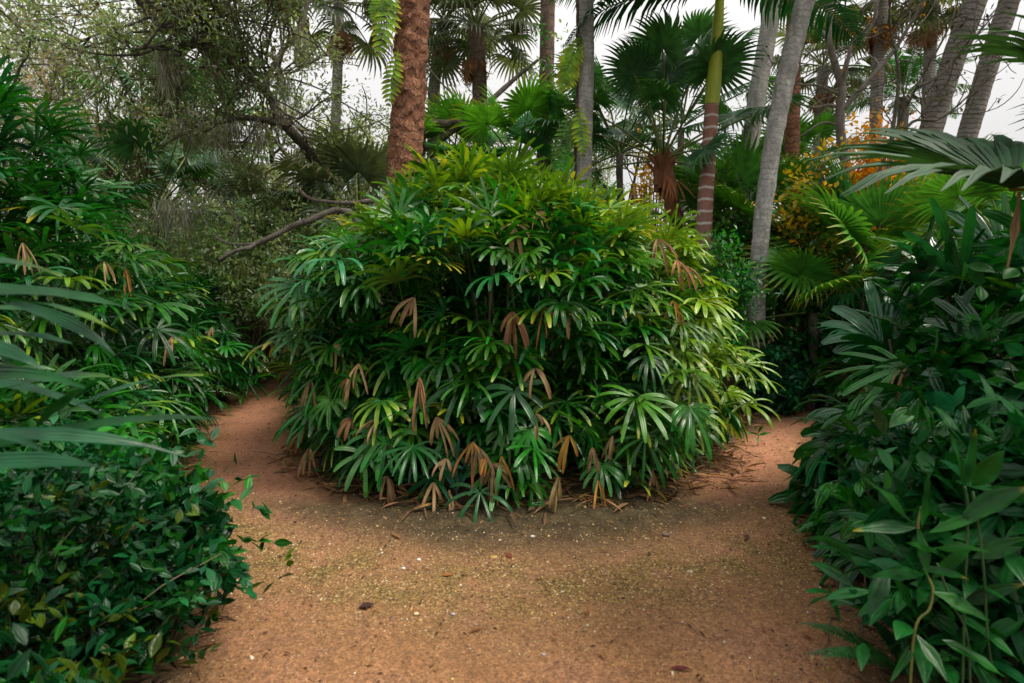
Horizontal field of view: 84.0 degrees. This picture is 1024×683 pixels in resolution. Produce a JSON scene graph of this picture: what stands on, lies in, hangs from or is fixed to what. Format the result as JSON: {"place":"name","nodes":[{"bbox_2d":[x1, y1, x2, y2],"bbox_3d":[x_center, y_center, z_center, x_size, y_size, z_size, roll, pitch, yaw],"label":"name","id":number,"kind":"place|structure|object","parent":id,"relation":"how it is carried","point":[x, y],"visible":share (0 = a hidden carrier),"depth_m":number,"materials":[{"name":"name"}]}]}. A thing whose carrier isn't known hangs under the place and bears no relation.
{"place":"outdoors","nodes":[
{"label":"outdoors","id":0,"kind":"place"},
{"bbox_2d":[0,0,1023,274],"label":"sky","id":1,"kind":"structure","parent":0,"point":[997,120],"materials":[{"name":"white"}]},
{"bbox_2d":[15,305,1011,682],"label":"ground","id":2,"kind":"structure","parent":0,"point":[567,507],"depth_m":4.06,"materials":[{"name":"soil"}]},
{"bbox_2d":[0,19,136,208],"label":"broadleaf tree","id":3,"kind":"object","parent":2,"relation":"on","point":[27,67],"visible":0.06,"depth_m":11.79,"materials":[{"name":"green plant"}]},
{"bbox_2d":[0,346,185,480],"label":"lady palm","id":4,"kind":"object","parent":2,"relation":"on","point":[20,413],"visible":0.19,"depth_m":3.70,"materials":[{"name":"green plant"}]},
{"bbox_2d":[0,599,197,682],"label":"leafy herb","id":5,"kind":"object","parent":2,"relation":"on","point":[19,666],"visible":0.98,"depth_m":1.80,"materials":[{"name":"green plant"}]},
{"bbox_2d":[0,257,217,468],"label":"frond","id":6,"kind":"object","parent":2,"relation":"on","point":[71,432],"visible":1,"depth_m":1.44,"materials":[{"name":"green plant"}]},
{"bbox_2d":[0,0,232,242],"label":"broadleaf tree","id":7,"kind":"object","parent":2,"relation":"on","point":[56,86],"visible":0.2,"depth_m":13.11,"materials":[{"name":"green plant"}]},
{"bbox_2d":[0,54,241,468],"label":"lady palm","id":8,"kind":"object","parent":2,"relation":"on","point":[58,216],"visible":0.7,"depth_m":4.67,"materials":[{"name":"green plant"}]},
{"bbox_2d":[0,1,246,259],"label":"broadleaf tree","id":9,"kind":"object","parent":2,"relation":"on","point":[25,55],"visible":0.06,"depth_m":10.28,"materials":[{"name":"green plant"}]},
{"bbox_2d":[0,402,252,636],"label":"leafy herb","id":10,"kind":"object","parent":2,"relation":"on","point":[169,459],"visible":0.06,"depth_m":2.84,"materials":[{"name":"green plant"}]},
{"bbox_2d":[5,253,277,428],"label":"lady palm","id":11,"kind":"object","parent":2,"relation":"on","point":[223,335],"visible":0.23,"depth_m":7.38,"materials":[{"name":"green plant"}]},
{"bbox_2d":[37,172,251,337],"bbox_3d":[-5.974,-1.107,9.788,3.507,3.505,3.275,0,6,0],"label":"shrub","id":12,"kind":"object","parent":2,"relation":"on","point":[149,228],"visible":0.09,"depth_m":9.38,"materials":[{"name":"green plant"}]},
{"bbox_2d":[0,425,292,678],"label":"leafy herb","id":13,"kind":"object","parent":2,"relation":"on","point":[212,519],"visible":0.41,"depth_m":2.43,"materials":[{"name":"green plant"}]},
{"bbox_2d":[45,105,259,273],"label":"fan palm","id":14,"kind":"object","parent":2,"relation":"on","point":[124,146],"visible":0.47,"depth_m":9.15,"materials":[{"name":"green plant"}]},
{"bbox_2d":[0,405,307,682],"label":"leafy herb","id":15,"kind":"object","parent":2,"relation":"on","point":[19,603],"visible":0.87,"depth_m":2.09,"materials":[{"name":"green plant"}]},
{"bbox_2d":[37,0,295,306],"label":"broadleaf tree","id":16,"kind":"object","parent":2,"relation":"on","point":[132,174],"visible":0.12,"depth_m":13.90,"materials":[{"name":"green plant"}]},
{"bbox_2d":[55,37,280,262],"bbox_3d":[-7.546,-3.231,13.916,4.485,7.067,4.844,0,6,0],"label":"fan palm","id":17,"kind":"object","parent":2,"relation":"on","point":[126,75],"visible":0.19,"depth_m":12.57,"materials":[{"name":"green plant"}]},
{"bbox_2d":[102,315,287,384],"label":"lady palm","id":18,"kind":"object","parent":2,"relation":"on","point":[230,363],"visible":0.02,"depth_m":9.76,"materials":[{"name":"green plant"}]},
{"bbox_2d":[0,0,391,335],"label":"oak tree","id":19,"kind":"object","parent":2,"relation":"on","point":[171,19],"visible":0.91,"depth_m":7.72,"materials":[{"name":"green plant"}]},
{"bbox_2d":[145,45,183,122],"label":"spanish moss","id":20,"kind":"object","parent":19,"relation":"attached to","point":[164,67],"visible":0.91,"depth_m":7.39,"materials":[{"name":"plant"}]},
{"bbox_2d":[185,123,208,167],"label":"spanish moss","id":21,"kind":"object","parent":19,"relation":"hanging from","point":[202,143],"visible":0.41,"depth_m":7.99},
{"bbox_2d":[202,123,233,178],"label":"spanish moss","id":22,"kind":"object","parent":19,"relation":"hanging from","point":[222,142],"visible":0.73,"depth_m":8.04,"materials":[{"name":"plant"}]},
{"bbox_2d":[220,119,246,151],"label":"spanish moss","id":23,"kind":"object","parent":19,"relation":"attached to","point":[231,133],"visible":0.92,"depth_m":8.19,"materials":[{"name":"plant"}]},
{"bbox_2d":[244,117,271,165],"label":"spanish moss","id":24,"kind":"object","parent":19,"relation":"attached to","point":[253,130],"visible":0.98,"depth_m":8.33,"materials":[{"name":"plant"}]},
{"bbox_2d":[275,71,299,125],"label":"spanish moss","id":25,"kind":"object","parent":19,"relation":"attached to","point":[287,86],"visible":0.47,"depth_m":8.75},
{"bbox_2d":[290,27,313,82],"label":"spanish moss","id":26,"kind":"object","parent":19,"relation":"attached to","point":[305,50],"visible":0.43,"depth_m":9.14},
{"bbox_2d":[131,204,284,273],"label":"fan palm","id":27,"kind":"object","parent":2,"relation":"on","point":[220,223],"visible":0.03,"depth_m":12.67,"materials":[{"name":"green plant"}]},
{"bbox_2d":[121,173,315,389],"bbox_3d":[-4.534,-0.911,8.836,3.347,3.397,2.996,-1,6,-13],"label":"shrub","id":28,"kind":"object","parent":2,"relation":"on","point":[206,238],"visible":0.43,"depth_m":8.60,"materials":[{"name":"green plant"}]},
{"bbox_2d":[140,196,181,253],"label":"spanish moss","id":29,"kind":"object","parent":28,"relation":"hanging from","point":[167,219],"visible":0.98,"depth_m":8.03,"materials":[{"name":"plant"}]},
{"bbox_2d":[174,201,199,239],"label":"spanish moss","id":30,"kind":"object","parent":28,"relation":"hanging from","point":[185,216],"visible":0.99,"depth_m":8.04,"materials":[{"name":"plant"}]},
{"bbox_2d":[177,147,319,376],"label":"palm tree","id":31,"kind":"object","parent":2,"relation":"on","point":[231,180],"visible":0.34,"depth_m":9.70,"materials":[{"name":"green plant"}]},
{"bbox_2d":[113,5,387,321],"bbox_3d":[-5.374,-3.389,14.068,7.357,7.387,7.040,-3,6,-31],"label":"broadleaf tree","id":32,"kind":"object","parent":2,"relation":"on","point":[300,104],"visible":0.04,"depth_m":13.36,"materials":[{"name":"green plant"}]},
{"bbox_2d":[179,179,382,307],"bbox_3d":[-3.237,-0.766,8.126,2.985,3.178,0.689,-1,6,-8],"label":"fallen branch","id":33,"kind":"object","parent":2,"relation":"on","point":[303,222],"visible":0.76,"depth_m":7.88,"materials":[{"name":"wood"}]},
{"bbox_2d":[211,162,373,384],"bbox_3d":[-3.047,-1.042,9.093,3.333,3.532,3.894,0,6,0],"label":"shrub","id":34,"kind":"object","parent":2,"relation":"on","point":[286,243],"visible":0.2,"depth_m":8.68,"materials":[{"name":"green plant"}]},
{"bbox_2d":[252,147,344,350],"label":"fan palm","id":35,"kind":"object","parent":2,"relation":"on","point":[274,173],"visible":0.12,"depth_m":11.82,"materials":[{"name":"green plant"}]},
{"bbox_2d":[289,432,322,453],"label":"weed","id":36,"kind":"object","parent":2,"relation":"on","point":[304,442],"visible":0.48,"depth_m":5.36,"materials":[{"name":"green plant"}]},
{"bbox_2d":[165,95,458,326],"bbox_3d":[-3.742,-2.456,12.398,5.947,5.854,6.979,0,6,0],"label":"broadleaf tree","id":37,"kind":"object","parent":2,"relation":"on","point":[276,141],"visible":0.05,"depth_m":11.13,"materials":[{"name":"green plant"}]},
{"bbox_2d":[243,113,388,313],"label":"fan palm","id":38,"kind":"object","parent":2,"relation":"on","point":[367,162],"visible":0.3,"depth_m":9.08,"materials":[{"name":"green plant"}]},
{"bbox_2d":[254,0,395,318],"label":"palm tree","id":39,"kind":"object","parent":2,"relation":"on","point":[337,9],"visible":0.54,"depth_m":14.48,"materials":[{"name":"green plant"}]},
{"bbox_2d":[315,175,447,365],"bbox_3d":[-2.660,-1.529,10.951,3.706,4.115,3.383,0,6,0],"label":"shrub","id":40,"kind":"object","parent":2,"relation":"on","point":[365,190],"visible":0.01,"depth_m":10.46,"materials":[{"name":"green plant"}]},
{"bbox_2d":[381,0,430,349],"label":"palm tree","id":41,"kind":"object","parent":2,"relation":"on","point":[407,113],"visible":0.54,"depth_m":6.82,"materials":[{"name":"red plant"}]},
{"bbox_2d":[367,0,403,109],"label":"climbing vine","id":42,"kind":"object","parent":41,"relation":"attached to","point":[380,12],"visible":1,"depth_m":6.59,"materials":[{"name":"green plant"}]},
{"bbox_2d":[384,0,503,168],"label":"palm tree","id":43,"kind":"object","parent":2,"relation":"on","point":[434,21],"visible":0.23,"depth_m":15.27,"materials":[{"name":"green plant"}]},
{"bbox_2d":[379,85,522,349],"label":"fan palm","id":44,"kind":"object","parent":2,"relation":"on","point":[443,111],"visible":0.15,"depth_m":11.71,"materials":[{"name":"green plant"}]},
{"bbox_2d":[437,439,470,501],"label":"seedling","id":45,"kind":"object","parent":2,"relation":"on","point":[460,478],"visible":0.76,"depth_m":4.15,"materials":[{"name":"green plant"}]},
{"bbox_2d":[350,48,610,252],"bbox_3d":[-1.190,-3.859,14.435,6.171,8.233,7.821,5,7,41],"label":"broadleaf tree","id":46,"kind":"object","parent":2,"relation":"on","point":[429,97],"visible":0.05,"depth_m":15.23,"materials":[{"name":"green plant"}]},
{"bbox_2d":[422,57,539,151],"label":"fallen tree","id":47,"kind":"object","parent":2,"relation":"on","point":[447,124],"visible":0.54,"depth_m":11.65,"materials":[{"name":"brown wood"}]},
{"bbox_2d":[426,0,556,150],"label":"palm tree","id":48,"kind":"object","parent":2,"relation":"on","point":[474,72],"visible":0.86,"depth_m":13.35,"materials":[{"name":"green plant"}]},
{"bbox_2d":[423,73,574,173],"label":"fan palm","id":49,"kind":"object","parent":2,"relation":"on","point":[532,99],"visible":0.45,"depth_m":10.80,"materials":[{"name":"green plant"}]},
{"bbox_2d":[245,134,785,521],"bbox_3d":[-0.120,-0.356,5.891,5.112,3.283,4.393,0,6,0],"label":"lady palm","id":50,"kind":"object","parent":2,"relation":"on","point":[521,239],"visible":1,"depth_m":4.49,"materials":[{"name":"green plant"}]},
{"bbox_2d":[263,435,767,526],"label":"leaf litter","id":51,"kind":"object","parent":2,"relation":"on","point":[512,513],"visible":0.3,"depth_m":4.58,"materials":[{"name":"plant"}]},
{"bbox_2d":[535,0,554,355],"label":"palm tree","id":52,"kind":"object","parent":2,"relation":"on","point":[547,10],"visible":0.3,"depth_m":11.84,"materials":[{"name":"brown plant"}]},
{"bbox_2d":[517,15,574,170],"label":"climbing vine","id":53,"kind":"object","parent":52,"relation":"attached to","point":[542,43],"visible":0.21,"depth_m":11.68,"materials":[{"name":"green plant"}]},
{"bbox_2d":[470,107,672,283],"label":"broadleaf tree","id":54,"kind":"object","parent":2,"relation":"on","point":[614,163],"visible":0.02,"depth_m":15.11,"materials":[{"name":"green plant"}]},
{"bbox_2d":[570,0,593,389],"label":"palm tree","id":55,"kind":"object","parent":2,"relation":"on","point":[584,89],"visible":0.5,"depth_m":7.81,"materials":[{"name":"grey plant"}]},
{"bbox_2d":[555,36,583,91],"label":"climbing vine","id":56,"kind":"object","parent":55,"relation":"attached to","point":[569,67],"visible":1,"depth_m":7.72,"materials":[{"name":"green plant"}]},
{"bbox_2d":[550,105,590,177],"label":"climbing vine","id":57,"kind":"object","parent":55,"relation":"attached to","point":[568,139],"visible":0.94,"depth_m":7.72,"materials":[{"name":"green plant"}]},
{"bbox_2d":[524,31,718,277],"bbox_3d":[3.928,-3.542,16.784,6.954,7.937,6.487,-5,8,-43],"label":"broadleaf tree","id":58,"kind":"object","parent":2,"relation":"on","point":[625,168],"visible":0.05,"depth_m":15.67,"materials":[{"name":"green plant"}]},
{"bbox_2d":[513,48,731,364],"bbox_3d":[1.961,-2.366,10.837,3.966,5.935,3.677,0,6,0],"label":"fan palm","id":59,"kind":"object","parent":2,"relation":"on","point":[555,114],"visible":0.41,"depth_m":10.57,"materials":[{"name":"green plant"}]},
{"bbox_2d":[592,4,775,213],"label":"fan palm","id":60,"kind":"object","parent":2,"relation":"on","point":[697,26],"visible":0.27,"depth_m":11.81,"materials":[{"name":"green plant"}]},
{"bbox_2d":[557,3,818,362],"bbox_3d":[2.446,-2.065,9.092,3.355,5.684,3.476,-2,6,-22],"label":"fan palm","id":61,"kind":"object","parent":2,"relation":"on","point":[643,66],"visible":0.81,"depth_m":8.36,"materials":[{"name":"green plant"}]},
{"bbox_2d":[548,0,865,395],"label":"palm tree","id":62,"kind":"object","parent":2,"relation":"on","point":[707,174],"visible":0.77,"depth_m":7.88,"materials":[{"name":"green plant"}]},
{"bbox_2d":[687,146,755,343],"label":"shrub","id":63,"kind":"object","parent":2,"relation":"on","point":[721,219],"visible":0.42,"depth_m":8.55,"materials":[{"name":"green plant"}]},
{"bbox_2d":[673,225,783,404],"bbox_3d":[2.598,-0.281,7.130,1.318,2.364,1.432,0,6,0],"label":"shrub","id":64,"kind":"object","parent":2,"relation":"on","point":[742,289],"visible":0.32,"depth_m":6.86,"materials":[{"name":"green plant"}]},
{"bbox_2d":[637,127,827,247],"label":"fan palm","id":65,"kind":"object","parent":2,"relation":"on","point":[746,162],"visible":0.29,"depth_m":8.67,"materials":[{"name":"green plant"}]},
{"bbox_2d":[661,63,846,309],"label":"broadleaf tree","id":66,"kind":"object","parent":2,"relation":"on","point":[765,126],"visible":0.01,"depth_m":15.67,"materials":[{"name":"green plant"}]},
{"bbox_2d":[729,0,781,382],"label":"palm tree","id":67,"kind":"object","parent":2,"relation":"on","point":[758,89],"visible":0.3,"depth_m":9.36,"materials":[{"name":"grey plant"}]},
{"bbox_2d":[733,337,813,414],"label":"shrub","id":68,"kind":"object","parent":2,"relation":"on","point":[775,355],"visible":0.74,"depth_m":7.04,"materials":[{"name":"green plant"}]},
{"bbox_2d":[744,0,814,402],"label":"palm tree","id":69,"kind":"object","parent":2,"relation":"on","point":[792,48],"visible":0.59,"depth_m":7.13,"materials":[{"name":"grey plant"}]},
{"bbox_2d":[731,237,851,398],"bbox_3d":[3.890,-0.252,7.864,1.406,2.367,1.521,-3,6,-28],"label":"shrub","id":70,"kind":"object","parent":2,"relation":"on","point":[781,307],"visible":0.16,"depth_m":7.66,"materials":[{"name":"green plant"}]},
{"bbox_2d":[783,0,800,346],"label":"palm tree","id":71,"kind":"object","parent":2,"relation":"on","point":[792,132],"visible":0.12,"depth_m":12.47,"materials":[{"name":"grey plant"}]},
{"bbox_2d":[738,326,847,395],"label":"shrub","id":72,"kind":"object","parent":2,"relation":"on","point":[808,382],"visible":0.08,"depth_m":7.52,"materials":[{"name":"green plant"}]},
{"bbox_2d":[740,108,864,182],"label":"fan palm","id":73,"kind":"object","parent":2,"relation":"on","point":[826,131],"visible":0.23,"depth_m":13.02,"materials":[{"name":"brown plant"}]},
{"bbox_2d":[794,513,819,542],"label":"weed","id":74,"kind":"object","parent":2,"relation":"on","point":[813,531],"visible":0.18,"depth_m":3.61,"materials":[{"name":"green plant"}]},
{"bbox_2d":[769,136,861,373],"bbox_3d":[4.259,-0.995,7.893,1.624,3.629,1.349,0,6,0],"label":"shrub","id":75,"kind":"object","parent":2,"relation":"on","point":[802,232],"visible":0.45,"depth_m":7.65,"materials":[{"name":"green plant"}]},
{"bbox_2d":[711,188,924,319],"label":"fan palm","id":76,"kind":"object","parent":2,"relation":"on","point":[840,251],"visible":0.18,"depth_m":7.31,"materials":[{"name":"green plant"}]},
{"bbox_2d":[747,0,903,333],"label":"palm tree","id":77,"kind":"object","parent":2,"relation":"on","point":[822,70],"visible":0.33,"depth_m":16.23,"materials":[{"name":"green plant"}]},
{"bbox_2d":[718,243,934,407],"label":"fan palm","id":78,"kind":"object","parent":2,"relation":"on","point":[801,265],"visible":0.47,"depth_m":7.06,"materials":[{"name":"plant"}]},
{"bbox_2d":[782,261,911,403],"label":"shrub","id":79,"kind":"object","parent":2,"relation":"on","point":[856,306],"visible":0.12,"depth_m":7.48,"materials":[{"name":"green plant"}]},
{"bbox_2d":[761,0,935,188],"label":"bare tree","id":80,"kind":"object","parent":2,"relation":"on","point":[840,106],"visible":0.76,"depth_m":8.48,"materials":[{"name":"grey plant"}]},
{"bbox_2d":[800,619,914,674],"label":"fern","id":81,"kind":"object","parent":2,"relation":"on","point":[886,635],"visible":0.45,"depth_m":2.37,"materials":[{"name":"green plant"}]},
{"bbox_2d":[825,477,907,556],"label":"shrub","id":82,"kind":"object","parent":2,"relation":"on","point":[837,514],"depth_m":3.03,"materials":[{"name":"green plant"}]},
{"bbox_2d":[805,306,932,405],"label":"shrub","id":83,"kind":"object","parent":2,"relation":"on","point":[837,395],"visible":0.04,"depth_m":7.11,"materials":[{"name":"green plant"}]},
{"bbox_2d":[842,98,917,298],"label":"shrub","id":84,"kind":"object","parent":2,"relation":"on","point":[865,172],"visible":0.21,"depth_m":7.73,"materials":[{"name":"orange plant"}]},
{"bbox_2d":[741,151,1023,320],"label":"fan palm","id":85,"kind":"object","parent":2,"relation":"on","point":[851,219],"visible":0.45,"depth_m":7.03,"materials":[{"name":"green plant"}]},
{"bbox_2d":[813,0,961,169],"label":"palm tree","id":86,"kind":"object","parent":2,"relation":"on","point":[874,47],"visible":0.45,"depth_m":12.46,"materials":[{"name":"green plant"}]},
{"bbox_2d":[767,192,1023,528],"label":"lady palm","id":87,"kind":"object","parent":2,"relation":"on","point":[892,328],"visible":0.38,"depth_m":3.69,"materials":[{"name":"green plant"}]},
{"bbox_2d":[789,294,1023,588],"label":"lady palm","id":88,"kind":"object","parent":2,"relation":"on","point":[953,331],"visible":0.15,"depth_m":3.18,"materials":[{"name":"green plant"}]},
{"bbox_2d":[845,36,976,166],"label":"palm tree","id":89,"kind":"object","parent":2,"relation":"on","point":[907,78],"visible":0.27,"depth_m":17.26,"materials":[{"name":"green plant"}]},
{"bbox_2d":[804,11,1023,267],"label":"fan palm","id":90,"kind":"object","parent":2,"relation":"on","point":[999,160],"visible":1,"depth_m":2.38,"materials":[{"name":"green plant"}]},
{"bbox_2d":[808,376,1023,682],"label":"leafy plant","id":91,"kind":"object","parent":2,"relation":"on","point":[877,599],"visible":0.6,"depth_m":2.14,"materials":[{"name":"green plant"}]},
{"bbox_2d":[813,325,1023,543],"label":"shrub","id":92,"kind":"object","parent":2,"relation":"on","point":[950,398],"visible":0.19,"depth_m":2.73,"materials":[{"name":"green plant"}]},
{"bbox_2d":[828,0,1023,313],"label":"bare tree","id":93,"kind":"object","parent":2,"relation":"on","point":[913,95],"visible":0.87,"depth_m":7.09,"materials":[{"name":"grey plant"}]},
{"bbox_2d":[888,0,980,117],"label":"palm tree","id":94,"kind":"object","parent":2,"relation":"on","point":[928,44],"visible":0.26,"depth_m":14.33,"materials":[{"name":"green plant"}]},
{"bbox_2d":[886,0,987,276],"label":"palm tree","id":95,"kind":"object","parent":2,"relation":"on","point":[934,111],"visible":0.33,"depth_m":7.53,"materials":[{"name":"grey plant"}]},
{"bbox_2d":[853,428,1023,682],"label":"ginger plant","id":96,"kind":"object","parent":2,"relation":"on","point":[987,470],"visible":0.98,"depth_m":1.93,"materials":[{"name":"green plant"}]},
{"bbox_2d":[876,162,1023,358],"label":"fan palm","id":97,"kind":"object","parent":2,"relation":"on","point":[977,193],"visible":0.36,"depth_m":5.98,"materials":[{"name":"green plant"}]},
{"bbox_2d":[881,230,1023,426],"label":"shrub","id":98,"kind":"object","parent":2,"relation":"on","point":[973,323],"visible":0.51,"depth_m":2.77,"materials":[{"name":"green plant"}]},
{"bbox_2d":[932,646,1007,668],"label":"fern","id":99,"kind":"object","parent":2,"relation":"on","point":[956,663],"visible":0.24,"depth_m":2.05,"materials":[{"name":"green plant"}]},
{"bbox_2d":[956,0,1020,137],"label":"palm tree","id":100,"kind":"object","parent":2,"relation":"on","point":[970,125],"visible":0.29,"depth_m":8.52,"materials":[{"name":"grey plant"}]},
{"bbox_2d":[175,359,890,682],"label":"path","id":101,"kind":"structure","parent":0,"point":[515,667],"depth_m":3.01,"materials":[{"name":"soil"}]},
{"bbox_2d":[177,399,893,682],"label":"leaf litter","id":102,"kind":"object","parent":101,"relation":"on","point":[697,675],"visible":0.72,"depth_m":3.10,"materials":[{"name":"plant"}]},
{"bbox_2d":[103,387,1010,682],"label":"leaf litter","id":103,"kind":"object","parent":101,"relation":"on","point":[825,637],"visible":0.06,"depth_m":4.27,"materials":[{"name":"plant"}]},
{"bbox_2d":[805,583,840,651],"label":"seedling","id":104,"kind":"object","parent":101,"relation":"on","point":[817,599],"visible":0.77,"depth_m":2.46,"materials":[{"name":"green plant"}]},
{"bbox_2d":[809,545,865,637],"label":"seedling","id":105,"kind":"object","parent":101,"relation":"on","point":[829,547],"visible":0.31,"depth_m":2.43,"materials":[{"name":"green plant"}]},
{"bbox_2d":[627,122,671,299],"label":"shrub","id":106,"kind":"object","parent":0,"point":[642,189],"visible":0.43,"depth_m":11.18,"materials":[{"name":"green plant"}]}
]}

